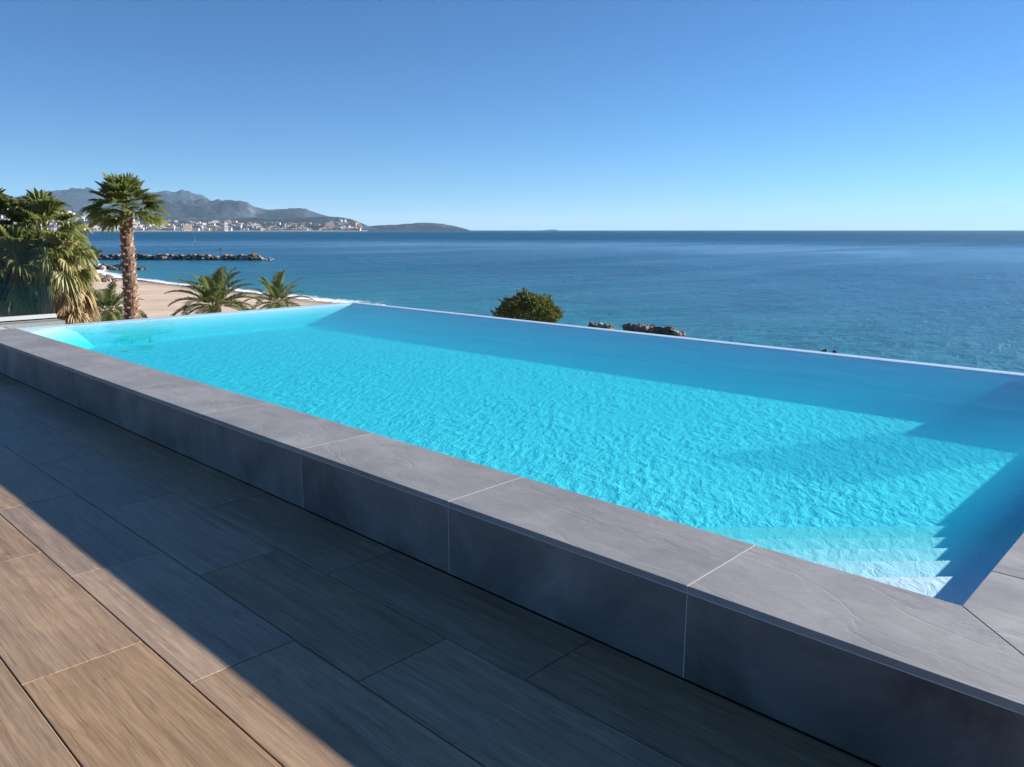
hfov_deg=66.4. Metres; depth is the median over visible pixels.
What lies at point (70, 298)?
fan palm
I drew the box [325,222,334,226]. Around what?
apartment block
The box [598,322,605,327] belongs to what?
boulder
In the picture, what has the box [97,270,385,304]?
surf foam
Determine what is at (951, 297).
sea
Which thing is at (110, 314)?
date palm
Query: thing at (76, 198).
back mountains
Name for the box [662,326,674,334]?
boulder
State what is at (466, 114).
sky
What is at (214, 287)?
date palm
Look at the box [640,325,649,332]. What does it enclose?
boulder
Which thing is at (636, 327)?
boulder
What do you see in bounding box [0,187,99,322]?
fan palm
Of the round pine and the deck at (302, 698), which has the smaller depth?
the deck at (302, 698)
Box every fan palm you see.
[0,187,40,286]
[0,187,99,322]
[0,225,64,316]
[25,231,102,323]
[79,171,169,319]
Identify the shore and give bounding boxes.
[86,230,367,230]
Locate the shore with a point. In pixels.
(240, 230)
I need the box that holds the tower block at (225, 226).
[223,222,227,230]
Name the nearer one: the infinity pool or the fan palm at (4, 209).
the infinity pool
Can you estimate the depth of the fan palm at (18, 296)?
19.77 m
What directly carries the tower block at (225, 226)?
on the shore
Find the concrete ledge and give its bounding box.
[0,319,64,328]
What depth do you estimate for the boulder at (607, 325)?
53.80 m
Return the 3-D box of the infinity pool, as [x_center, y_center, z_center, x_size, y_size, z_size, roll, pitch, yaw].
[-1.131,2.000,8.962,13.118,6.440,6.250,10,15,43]
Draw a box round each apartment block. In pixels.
[182,224,190,230]
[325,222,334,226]
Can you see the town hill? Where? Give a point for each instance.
(318, 220)
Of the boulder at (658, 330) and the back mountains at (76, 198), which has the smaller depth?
the boulder at (658, 330)
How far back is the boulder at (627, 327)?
51.73 m
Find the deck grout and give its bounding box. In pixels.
[12,495,590,683]
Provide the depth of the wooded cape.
6521.17 m
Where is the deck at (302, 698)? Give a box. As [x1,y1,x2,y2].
[0,374,874,766]
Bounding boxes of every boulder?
[588,322,596,326]
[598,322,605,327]
[603,323,614,328]
[622,323,633,330]
[633,324,640,331]
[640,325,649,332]
[648,326,654,333]
[653,326,663,333]
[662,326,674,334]
[672,330,681,335]
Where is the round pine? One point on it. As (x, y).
(521, 305)
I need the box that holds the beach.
[89,271,336,321]
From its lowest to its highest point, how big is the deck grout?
0.004 m
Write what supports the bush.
on the beach
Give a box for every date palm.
[88,281,143,321]
[164,266,263,315]
[244,270,314,309]
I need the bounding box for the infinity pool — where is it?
[0,302,1023,766]
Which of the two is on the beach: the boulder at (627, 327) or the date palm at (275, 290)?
the date palm at (275, 290)
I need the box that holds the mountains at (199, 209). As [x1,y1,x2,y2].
[67,199,328,219]
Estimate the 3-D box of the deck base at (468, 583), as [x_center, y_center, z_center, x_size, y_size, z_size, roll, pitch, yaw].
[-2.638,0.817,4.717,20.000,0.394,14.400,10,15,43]
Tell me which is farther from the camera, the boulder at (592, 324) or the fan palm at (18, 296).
the boulder at (592, 324)
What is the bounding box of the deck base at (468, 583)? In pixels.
[0,373,880,766]
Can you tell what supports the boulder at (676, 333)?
on the boulder
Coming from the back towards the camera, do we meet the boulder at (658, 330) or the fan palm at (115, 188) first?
the boulder at (658, 330)
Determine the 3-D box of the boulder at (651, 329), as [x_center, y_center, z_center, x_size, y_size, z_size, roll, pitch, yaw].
[9.200,-3.491,51.017,0.563,0.452,0.609,18,35,12]
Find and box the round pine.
[490,288,564,322]
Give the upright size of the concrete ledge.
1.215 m
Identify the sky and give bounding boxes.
[0,0,1023,229]
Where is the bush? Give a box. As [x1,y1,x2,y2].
[86,245,102,257]
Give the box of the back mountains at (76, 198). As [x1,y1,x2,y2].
[12,187,210,209]
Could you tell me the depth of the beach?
76.00 m
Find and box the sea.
[32,230,1023,372]
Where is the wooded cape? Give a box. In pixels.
[369,223,470,230]
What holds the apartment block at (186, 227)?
on the shore
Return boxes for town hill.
[0,211,383,230]

